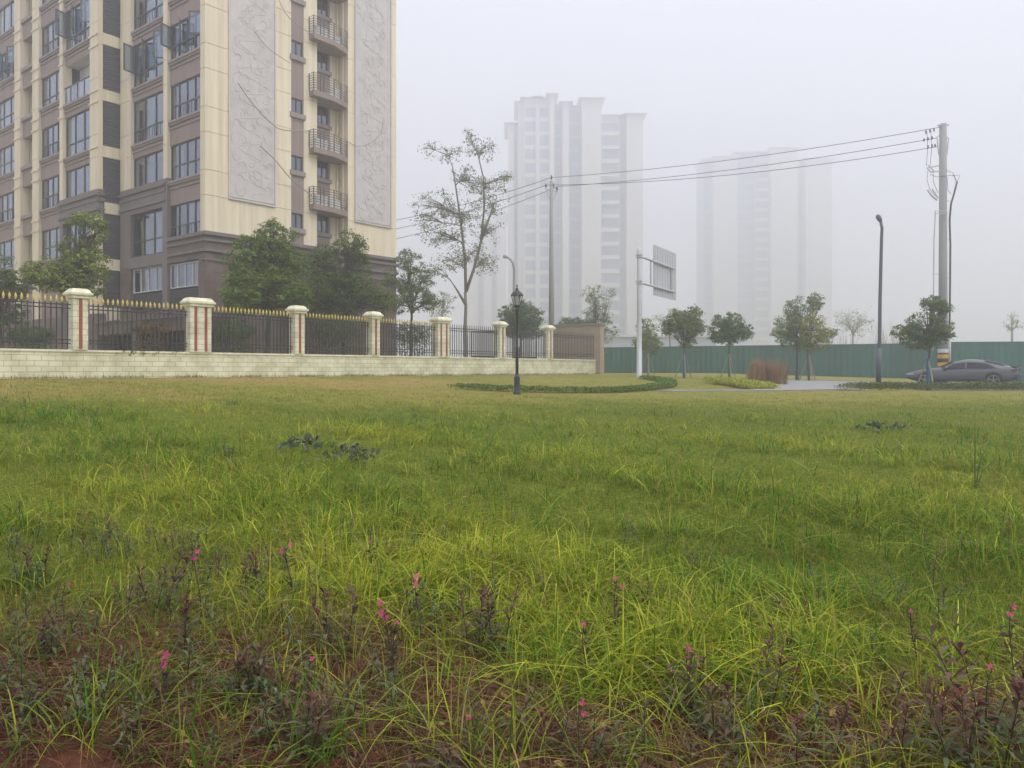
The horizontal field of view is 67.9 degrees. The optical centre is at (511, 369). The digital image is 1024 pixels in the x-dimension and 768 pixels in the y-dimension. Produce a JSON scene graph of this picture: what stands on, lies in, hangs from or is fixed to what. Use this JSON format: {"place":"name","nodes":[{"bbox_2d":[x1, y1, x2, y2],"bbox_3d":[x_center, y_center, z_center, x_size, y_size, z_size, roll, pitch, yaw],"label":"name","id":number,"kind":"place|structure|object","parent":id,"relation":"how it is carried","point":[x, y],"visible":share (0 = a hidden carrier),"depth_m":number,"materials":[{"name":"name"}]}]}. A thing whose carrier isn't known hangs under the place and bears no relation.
{"place":"outdoors","nodes":[
{"label":"outdoors","id":0,"kind":"place"},
{"bbox_2d":[0,373,1023,767],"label":"ground","id":1,"kind":"structure","parent":0,"point":[410,385],"depth_m":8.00,"materials":[{"name":"plant"}]},
{"bbox_2d":[0,253,35,347],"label":"broadleaf tree","id":2,"kind":"object","parent":1,"relation":"on","point":[6,284],"visible":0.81,"depth_m":33.29,"materials":[{"name":"green plant"}]},
{"bbox_2d":[4,325,55,348],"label":"shrub","id":3,"kind":"object","parent":1,"relation":"on","point":[24,334],"visible":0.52,"depth_m":30.21,"materials":[{"name":"green plant"}]},
{"bbox_2d":[7,541,58,584],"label":"red leaf weed","id":4,"kind":"object","parent":1,"relation":"on","point":[30,557],"visible":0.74,"depth_m":4.66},
{"bbox_2d":[23,604,81,660],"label":"red leaf weed","id":5,"kind":"object","parent":1,"relation":"on","point":[50,635],"visible":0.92,"depth_m":3.49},
{"bbox_2d":[18,210,112,298],"bbox_3d":[-18.587,-3.121,31.855,3.827,6.991,2.311,0,0,0],"label":"broadleaf tree","id":6,"kind":"object","parent":1,"relation":"on","point":[82,270],"visible":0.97,"depth_m":31.42,"materials":[{"name":"green plant"}]},
{"bbox_2d":[128,322,170,350],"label":"shrub","id":7,"kind":"object","parent":1,"relation":"on","point":[148,332],"visible":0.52,"depth_m":31.17,"materials":[{"name":"green plant"}]},
{"bbox_2d":[140,650,181,712],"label":"flowering weed","id":8,"kind":"object","parent":1,"relation":"on","point":[163,664],"visible":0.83,"depth_m":3.08,"materials":[{"name":"green plant"}]},
{"bbox_2d":[94,315,234,352],"bbox_3d":[-16.872,-1.015,36.374,9.501,2.830,2.000,0,0,38],"label":"garage entrance","id":9,"kind":"object","parent":1,"relation":"on","point":[143,322],"visible":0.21,"depth_m":36.56,"materials":[{"name":"metal"}]},
{"bbox_2d":[132,548,202,611],"bbox_3d":[-1.962,1.199,4.288,0.352,0.329,0.261,0,0,0],"label":"red leaf weed","id":10,"kind":"object","parent":1,"relation":"on","point":[173,578],"visible":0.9,"depth_m":4.29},
{"bbox_2d":[159,590,212,668],"bbox_3d":[-1.505,1.193,3.535,0.240,0.356,0.236,0,0,42],"label":"red leaf weed","id":11,"kind":"object","parent":1,"relation":"on","point":[184,619],"visible":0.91,"depth_m":3.52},
{"bbox_2d":[186,549,208,606],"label":"flowering weed","id":12,"kind":"object","parent":1,"relation":"on","point":[194,560],"visible":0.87,"depth_m":4.27,"materials":[{"name":"green plant"}]},
{"bbox_2d":[0,0,398,355],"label":"apartment building","id":13,"kind":"structure","parent":1,"relation":"on","point":[147,128],"depth_m":40.61,"materials":[{"name":"beige stone"}]},
{"bbox_2d":[0,191,13,221],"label":"window","id":14,"kind":"structure","parent":13,"relation":"in","point":[5,202],"depth_m":48.70,"materials":[{"name":"white glass"}]},
{"bbox_2d":[0,96,13,127],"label":"window","id":15,"kind":"structure","parent":13,"relation":"in","point":[7,113],"depth_m":48.70,"materials":[{"name":"white glass"}]},
{"bbox_2d":[0,48,14,80],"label":"window","id":16,"kind":"structure","parent":13,"relation":"in","point":[11,67],"depth_m":48.37,"materials":[{"name":"grey glass"}]},
{"bbox_2d":[42,175,58,209],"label":"window","id":17,"kind":"structure","parent":13,"relation":"in","point":[50,186],"depth_m":44.56,"materials":[{"name":"grey glass"}]},
{"bbox_2d":[42,18,58,55],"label":"window","id":18,"kind":"structure","parent":13,"relation":"in","point":[50,34],"depth_m":44.56,"materials":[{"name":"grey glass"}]},
{"bbox_2d":[42,227,59,260],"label":"window","id":19,"kind":"structure","parent":13,"relation":"in","point":[57,228],"depth_m":44.42,"materials":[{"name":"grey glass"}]},
{"bbox_2d":[42,123,59,157],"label":"window","id":20,"kind":"structure","parent":13,"relation":"in","point":[54,125],"depth_m":44.36,"materials":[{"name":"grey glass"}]},
{"bbox_2d":[42,70,59,106],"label":"window","id":21,"kind":"structure","parent":13,"relation":"in","point":[53,84],"depth_m":44.67,"materials":[{"name":"white glass"}]},
{"bbox_2d":[66,163,89,197],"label":"window","id":22,"kind":"structure","parent":13,"relation":"in","point":[84,166],"depth_m":42.30,"materials":[{"name":"grey glass"}]},
{"bbox_2d":[66,108,89,156],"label":"window","id":23,"kind":"structure","parent":13,"relation":"in","point":[75,123],"depth_m":42.34,"materials":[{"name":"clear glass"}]},
{"bbox_2d":[66,0,89,49],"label":"window","id":24,"kind":"structure","parent":13,"relation":"in","point":[86,11],"depth_m":42.18,"materials":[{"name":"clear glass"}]},
{"bbox_2d":[133,209,161,257],"bbox_3d":[-18.686,-7.050,39.521,3.264,2.200,0.405,0,0,38],"label":"window","id":25,"kind":"structure","parent":13,"relation":"in","point":[157,238],"depth_m":39.47,"materials":[{"name":"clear glass"}]},
{"bbox_2d":[133,265,161,293],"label":"window","id":26,"kind":"structure","parent":13,"relation":"in","point":[156,273],"depth_m":39.60,"materials":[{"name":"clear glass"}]},
{"bbox_2d":[134,150,162,187],"bbox_3d":[-18.633,-10.050,39.543,3.406,2.300,0.404,0,0,38],"label":"window","id":27,"kind":"structure","parent":13,"relation":"in","point":[144,163],"depth_m":39.75,"materials":[{"name":"clear glass"}]},
{"bbox_2d":[134,90,162,143],"bbox_3d":[-18.734,-13.050,39.413,3.406,2.300,0.125,0,0,38],"label":"window","id":28,"kind":"structure","parent":13,"relation":"in","point":[146,127],"depth_m":39.74,"materials":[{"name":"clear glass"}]},
{"bbox_2d":[134,0,162,29],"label":"window","id":29,"kind":"structure","parent":13,"relation":"in","point":[157,5],"depth_m":39.74,"materials":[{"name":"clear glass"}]},
{"bbox_2d":[134,31,163,86],"bbox_3d":[-18.727,-16.050,39.423,3.406,2.300,0.100,0,0,38],"label":"window","id":30,"kind":"structure","parent":13,"relation":"in","point":[157,64],"depth_m":39.74,"materials":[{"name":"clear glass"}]},
{"bbox_2d":[170,260,197,288],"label":"window","id":31,"kind":"structure","parent":13,"relation":"in","point":[192,268],"depth_m":37.44,"materials":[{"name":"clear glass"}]},
{"bbox_2d":[171,199,199,236],"bbox_3d":[-15.797,-7.300,37.335,2.962,1.800,0.432,0,0,38],"label":"window","id":32,"kind":"structure","parent":13,"relation":"in","point":[194,225],"depth_m":37.40,"materials":[{"name":"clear glass"}]},
{"bbox_2d":[171,137,199,180],"bbox_3d":[-15.790,-10.300,37.344,2.962,1.800,0.404,0,0,38],"label":"window","id":33,"kind":"structure","parent":13,"relation":"in","point":[181,150],"depth_m":37.63,"materials":[{"name":"clear glass"}]},
{"bbox_2d":[171,74,199,119],"bbox_3d":[-15.891,-13.300,37.213,2.962,1.800,0.125,0,0,38],"label":"window","id":34,"kind":"structure","parent":13,"relation":"in","point":[188,101],"depth_m":37.32,"materials":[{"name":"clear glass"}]},
{"bbox_2d":[171,12,199,59],"bbox_3d":[-15.891,-16.300,37.213,2.962,1.800,0.125,0,0,38],"label":"window","id":35,"kind":"structure","parent":13,"relation":"in","point":[195,15],"depth_m":37.32,"materials":[{"name":"grey metal"}]},
{"bbox_2d":[212,318,254,352],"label":"shrub","id":36,"kind":"object","parent":1,"relation":"on","point":[235,329],"visible":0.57,"depth_m":32.29,"materials":[{"name":"green plant"}]},
{"bbox_2d":[215,633,278,704],"bbox_3d":[-1.115,1.281,3.218,0.300,0.290,0.222,0,0,-14],"label":"red leaf weed","id":37,"kind":"object","parent":1,"relation":"on","point":[248,672],"visible":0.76,"depth_m":3.23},
{"bbox_2d":[243,549,275,593],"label":"red leaf weed","id":38,"kind":"object","parent":1,"relation":"on","point":[255,567],"visible":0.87,"depth_m":4.61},
{"bbox_2d":[215,216,315,352],"bbox_3d":[-10.958,-3.281,33.898,4.329,7.323,3.112,0,0,-17],"label":"broadleaf tree","id":39,"kind":"object","parent":1,"relation":"on","point":[263,278],"visible":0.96,"depth_m":33.78,"materials":[{"name":"green plant"}]},
{"bbox_2d":[0,288,595,378],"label":"perimeter fence","id":40,"kind":"object","parent":1,"relation":"on","point":[197,356],"visible":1,"depth_m":30.33,"materials":[{"name":"beige stone"}]},
{"bbox_2d":[277,433,323,452],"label":"wilted plant","id":41,"kind":"object","parent":1,"relation":"on","point":[307,438],"visible":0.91,"depth_m":10.46,"materials":[{"name":"green plant"}]},
{"bbox_2d":[2,372,599,379],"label":"wall foot grass","id":42,"kind":"structure","parent":1,"relation":"on","point":[118,377],"depth_m":30.87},
{"bbox_2d":[277,690,343,764],"bbox_3d":[-0.737,1.305,2.834,0.230,0.287,0.399,0,0,0],"label":"red leaf weed","id":43,"kind":"object","parent":1,"relation":"on","point":[318,734],"visible":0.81,"depth_m":2.76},
{"bbox_2d":[307,314,363,354],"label":"shrub","id":44,"kind":"object","parent":1,"relation":"on","point":[334,335],"visible":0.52,"depth_m":37.25,"materials":[{"name":"green plant"}]},
{"bbox_2d":[303,583,369,656],"bbox_3d":[-0.853,1.221,3.708,0.343,0.382,0.257,0,0,39],"label":"red leaf weed","id":45,"kind":"object","parent":1,"relation":"on","point":[329,623],"visible":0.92,"depth_m":3.70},
{"bbox_2d":[316,443,379,462],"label":"wilted plant","id":46,"kind":"object","parent":1,"relation":"on","point":[351,452],"visible":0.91,"depth_m":9.87,"materials":[{"name":"green plant"}]},
{"bbox_2d":[302,226,395,354],"bbox_3d":[-8.556,-3.448,38.665,5.357,7.637,3.190,0,0,0],"label":"broadleaf tree","id":47,"kind":"object","parent":1,"relation":"on","point":[332,296],"visible":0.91,"depth_m":38.23,"materials":[{"name":"green plant"}]},
{"bbox_2d":[377,599,409,677],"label":"flowering weed","id":48,"kind":"object","parent":1,"relation":"on","point":[385,618],"visible":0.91,"depth_m":3.47,"materials":[{"name":"green plant"}]},
{"bbox_2d":[379,246,440,355],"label":"broadleaf tree","id":49,"kind":"object","parent":1,"relation":"on","point":[401,286],"visible":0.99,"depth_m":41.85,"materials":[{"name":"green plant"}]},
{"bbox_2d":[390,321,430,355],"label":"shrub","id":50,"kind":"object","parent":1,"relation":"on","point":[408,337],"visible":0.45,"depth_m":42.75,"materials":[{"name":"green plant"}]},
{"bbox_2d":[406,573,431,646],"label":"flowering weed","id":51,"kind":"object","parent":1,"relation":"on","point":[416,575],"visible":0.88,"depth_m":3.83,"materials":[{"name":"green plant"}]},
{"bbox_2d":[403,738,461,767],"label":"red leaf weed","id":52,"kind":"object","parent":1,"relation":"on","point":[438,763],"visible":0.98,"depth_m":2.59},
{"bbox_2d":[429,291,457,316],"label":"bare tree","id":53,"kind":"object","parent":1,"relation":"on","point":[442,310],"visible":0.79,"depth_m":55.95,"materials":[{"name":"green plant"}]},
{"bbox_2d":[407,128,513,356],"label":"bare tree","id":54,"kind":"object","parent":1,"relation":"on","point":[459,215],"visible":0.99,"depth_m":49.97,"materials":[{"name":"green plant"}]},
{"bbox_2d":[454,714,483,767],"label":"flowering weed","id":55,"kind":"object","parent":1,"relation":"on","point":[469,728],"visible":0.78,"depth_m":2.73,"materials":[{"name":"green plant"}]},
{"bbox_2d":[471,331,493,357],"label":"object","id":56,"kind":"structure","parent":1,"relation":"on","point":[481,344],"depth_m":45.50,"materials":[{"name":"metal"}]},
{"bbox_2d":[466,212,507,356],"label":"tower block","id":57,"kind":"structure","parent":1,"relation":"on","point":[486,296],"depth_m":419.95,"materials":[{"name":"concrete"}]},
{"bbox_2d":[451,583,522,654],"bbox_3d":[-0.114,1.254,3.799,0.450,0.367,0.295,0,0,0],"label":"red leaf weed","id":58,"kind":"object","parent":1,"relation":"on","point":[483,601],"visible":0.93,"depth_m":3.79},
{"bbox_2d":[0,501,1018,767],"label":"weeds","id":59,"kind":"object","parent":1,"relation":"on","point":[76,697],"visible":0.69,"depth_m":3.14,"materials":[{"name":"green plant"}]},
{"bbox_2d":[0,467,1021,767],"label":"leaf litter","id":60,"kind":"object","parent":1,"relation":"on","point":[890,697],"visible":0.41,"depth_m":3.10,"materials":[{"name":"plant"}]},
{"bbox_2d":[0,392,1023,766],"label":"long grass","id":61,"kind":"structure","parent":1,"relation":"on","point":[648,632],"depth_m":5.33,"materials":[{"name":"plant"}]},
{"bbox_2d":[0,495,1023,767],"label":"dry straw","id":62,"kind":"object","parent":1,"relation":"on","point":[404,737],"visible":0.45,"depth_m":3.08,"materials":[{"name":"beige plant"}]},
{"bbox_2d":[0,513,1023,767],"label":"withered stems","id":63,"kind":"object","parent":1,"relation":"on","point":[380,745],"visible":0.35,"depth_m":3.05,"materials":[{"name":"brown plant"}]},
{"bbox_2d":[0,374,1023,430],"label":"lawn turf","id":64,"kind":"structure","parent":1,"relation":"on","point":[730,409],"depth_m":20.78,"materials":[{"name":"green plant"}]},
{"bbox_2d":[700,376,781,388],"bbox_3d":[10.511,0.567,34.930,1.735,0.599,5.753,0,0,-13],"label":"ground cover bed","id":65,"kind":"object","parent":64,"relation":"on","point":[743,383],"visible":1,"depth_m":33.95,"materials":[{"name":"green plant"}]},
{"bbox_2d":[511,285,522,394],"bbox_3d":[0.166,-0.999,25.200,0.407,3.710,0.470,0,0,0],"label":"park lamp","id":66,"kind":"object","parent":1,"relation":"on","point":[516,294],"visible":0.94,"depth_m":25.15,"materials":[{"name":"metal"}]},
{"bbox_2d":[495,299,545,356],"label":"round tree","id":67,"kind":"object","parent":1,"relation":"on","point":[532,322],"visible":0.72,"depth_m":51.66,"materials":[{"name":"green plant"}]},
{"bbox_2d":[545,175,557,324],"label":"utility pole","id":68,"kind":"object","parent":1,"relation":"on","point":[551,264],"visible":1,"depth_m":54.87,"materials":[{"name":"concrete"}]},
{"bbox_2d":[447,375,677,392],"bbox_3d":[4.271,0.548,32.399,5.025,0.605,16.393,0,0,35],"label":"hedge","id":69,"kind":"object","parent":1,"relation":"on","point":[664,382],"visible":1,"depth_m":27.34,"materials":[{"name":"green plant"}]},
{"bbox_2d":[504,93,646,358],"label":"tower block","id":70,"kind":"structure","parent":1,"relation":"on","point":[598,234],"depth_m":308.06,"materials":[{"name":"concrete"}]},
{"bbox_2d":[561,699,595,767],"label":"flowering weed","id":71,"kind":"object","parent":1,"relation":"on","point":[578,724],"visible":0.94,"depth_m":2.77,"materials":[{"name":"green plant"}]},
{"bbox_2d":[553,323,605,373],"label":"site cabin","id":72,"kind":"object","parent":1,"relation":"on","point":[596,330],"visible":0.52,"depth_m":52.59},
{"bbox_2d":[572,621,595,681],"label":"flowering weed","id":73,"kind":"object","parent":1,"relation":"on","point":[582,639],"visible":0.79,"depth_m":3.48,"materials":[{"name":"green plant"}]},
{"bbox_2d":[580,284,620,353],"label":"slender tree","id":74,"kind":"object","parent":1,"relation":"on","point":[597,315],"visible":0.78,"depth_m":57.86,"materials":[{"name":"green plant"}]},
{"bbox_2d":[607,577,626,639],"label":"flowering weed","id":75,"kind":"object","parent":1,"relation":"on","point":[616,598],"visible":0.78,"depth_m":3.88,"materials":[{"name":"green plant"}]},
{"bbox_2d":[630,317,664,374],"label":"sapling","id":76,"kind":"object","parent":1,"relation":"on","point":[648,339],"visible":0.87,"depth_m":50.00,"materials":[{"name":"green plant"}]},
{"bbox_2d":[635,245,675,376],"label":"road sign","id":77,"kind":"object","parent":1,"relation":"on","point":[664,273],"visible":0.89,"depth_m":46.20,"materials":[{"name":"metal"}]},
{"bbox_2d":[604,335,715,346],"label":"site building","id":78,"kind":"structure","parent":1,"relation":"on","point":[622,341],"depth_m":125.00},
{"bbox_2d":[656,306,709,377],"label":"sapling","id":79,"kind":"object","parent":1,"relation":"on","point":[689,330],"visible":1,"depth_m":43.86,"materials":[{"name":"green plant"}]},
{"bbox_2d":[655,650,713,723],"bbox_3d":[0.728,1.314,3.216,0.262,0.324,0.379,0,0,20],"label":"red leaf weed","id":80,"kind":"object","parent":1,"relation":"on","point":[680,678],"visible":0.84,"depth_m":3.15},
{"bbox_2d":[676,645,701,713],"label":"flowering weed","id":81,"kind":"object","parent":1,"relation":"on","point":[687,657],"visible":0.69,"depth_m":3.16,"materials":[{"name":"green plant"}]},
{"bbox_2d":[706,312,754,377],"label":"sapling","id":82,"kind":"object","parent":1,"relation":"on","point":[729,332],"visible":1,"depth_m":43.84,"materials":[{"name":"green plant"}]},
{"bbox_2d":[685,681,830,767],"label":"red leaf weed","id":83,"kind":"object","parent":1,"relation":"on","point":[794,725],"visible":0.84,"depth_m":2.93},
{"bbox_2d":[694,146,834,345],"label":"tower block","id":84,"kind":"structure","parent":1,"relation":"on","point":[763,247],"depth_m":427.31,"materials":[{"name":"concrete"}]},
{"bbox_2d":[745,357,790,383],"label":"ornamental grass","id":85,"kind":"object","parent":1,"relation":"on","point":[771,372],"depth_m":37.24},
{"bbox_2d":[741,637,795,707],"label":"red leaf weed","id":86,"kind":"object","parent":1,"relation":"on","point":[774,683],"visible":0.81,"depth_m":3.22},
{"bbox_2d":[604,343,937,378],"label":"hoarding","id":87,"kind":"object","parent":1,"relation":"on","point":[899,360],"visible":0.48,"depth_m":62.21,"materials":[{"name":"green metal"}]},
{"bbox_2d":[769,292,838,380],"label":"sapling","id":88,"kind":"object","parent":1,"relation":"on","point":[805,338],"visible":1,"depth_m":42.85,"materials":[{"name":"green plant"}]},
{"bbox_2d":[833,306,874,343],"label":"bare tree","id":89,"kind":"object","parent":1,"relation":"on","point":[849,325],"visible":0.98,"depth_m":87.64,"materials":[{"name":"green plant"}]},
{"bbox_2d":[808,697,924,767],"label":"red leaf weed","id":90,"kind":"object","parent":1,"relation":"on","point":[838,734],"visible":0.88,"depth_m":2.79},
{"bbox_2d":[876,214,883,381],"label":"street lamp","id":91,"kind":"object","parent":1,"relation":"on","point":[878,349],"visible":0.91,"depth_m":42.92,"materials":[{"name":"metal"}]},
{"bbox_2d":[854,420,912,432],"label":"wilted plant","id":92,"kind":"object","parent":1,"relation":"on","point":[876,424],"visible":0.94,"depth_m":14.46,"materials":[{"name":"green plant"}]},
{"bbox_2d":[902,608,925,670],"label":"flowering weed","id":93,"kind":"object","parent":1,"relation":"on","point":[911,627],"visible":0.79,"depth_m":3.56,"materials":[{"name":"brown plant"}]},
{"bbox_2d":[889,295,955,389],"bbox_3d":[18.145,-1.118,33.551,2.952,4.440,1.574,0,0,0],"label":"sapling","id":94,"kind":"object","parent":1,"relation":"on","point":[928,339],"visible":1,"depth_m":33.41,"materials":[{"name":"green plant"}]},
{"bbox_2d":[834,381,1023,389],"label":"hedge","id":95,"kind":"object","parent":1,"relation":"on","point":[938,385],"visible":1,"depth_m":31.28,"materials":[{"name":"green plant"}]},
{"bbox_2d":[923,123,959,382],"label":"utility pole","id":96,"kind":"object","parent":1,"relation":"on","point":[944,355],"visible":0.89,"depth_m":41.84,"materials":[{"name":"concrete"}]},
{"bbox_2d":[552,127,938,177],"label":"power line","id":97,"kind":"object","parent":96,"relation":"attached to","point":[754,156],"visible":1,"depth_m":47.27,"materials":[{"name":"metal"}]},
{"bbox_2d":[557,138,934,186],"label":"power line","id":98,"kind":"object","parent":96,"relation":"attached to","point":[757,166],"visible":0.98,"depth_m":47.05,"materials":[{"name":"metal"}]},
{"bbox_2d":[568,146,936,184],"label":"power line","id":99,"kind":"object","parent":96,"relation":"attached to","point":[753,172],"visible":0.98,"depth_m":46.93,"materials":[{"name":"metal"}]},
{"bbox_2d":[912,677,998,767],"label":"red leaf weed","id":100,"kind":"object","parent":1,"relation":"on","point":[939,727],"visible":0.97,"depth_m":2.70,"materials":[{"name":"plant"}]},
{"bbox_2d":[915,622,1023,767],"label":"red leaf weed","id":101,"kind":"object","parent":1,"relation":"on","point":[1018,688],"visible":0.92,"depth_m":2.80,"materials":[{"name":"plant"}]},
{"bbox_2d":[967,663,1000,739],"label":"flowering weed","id":102,"kind":"object","parent":1,"relation":"on","point":[988,699],"visible":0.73,"depth_m":2.92,"materials":[{"name":"brown plant"}]},
{"bbox_2d":[974,440,996,488],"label":"tall grass stalk","id":103,"kind":"object","parent":1,"relation":"on","point":[976,483],"depth_m":8.45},
{"bbox_2d":[951,341,1023,381],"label":"hoarding","id":104,"kind":"object","parent":1,"relation":"on","point":[1009,353],"visible":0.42,"depth_m":54.94,"materials":[{"name":"green metal"}]},
{"bbox_2d":[996,604,1023,696],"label":"flowering weed","id":105,"kind":"object","parent":1,"relation":"on","point":[1011,647],"visible":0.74,"depth_m":3.35,"materials":[{"name":"brown plant"}]},
{"bbox_2d":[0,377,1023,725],"bbox_3d":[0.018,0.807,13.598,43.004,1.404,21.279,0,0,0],"label":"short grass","id":106,"kind":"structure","parent":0,"point":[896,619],"depth_m":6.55,"materials":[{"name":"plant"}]},
{"bbox_2d":[396,0,1023,357],"label":"sky","id":107,"kind":"structure","parent":0,"point":[710,78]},
{"bbox_2d":[655,380,868,391],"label":"path","id":108,"kind":"structure","parent":0,"point":[801,385],"depth_m":35.27,"materials":[{"name":"concrete"}]},
{"bbox_2d":[710,377,1023,390],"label":"road","id":109,"kind":"structure","parent":0,"point":[990,389],"depth_m":36.35,"materials":[{"name":"asphalt"}]},
{"bbox_2d":[906,359,1021,383],"bbox_3d":[23.263,0.173,39.239,4.927,1.438,2.160,0,0,40],"label":"parked car","id":110,"kind":"object","parent":109,"relation":"on","point":[971,370],"visible":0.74,"depth_m":38.27,"materials":[{"name":"grey paint"}]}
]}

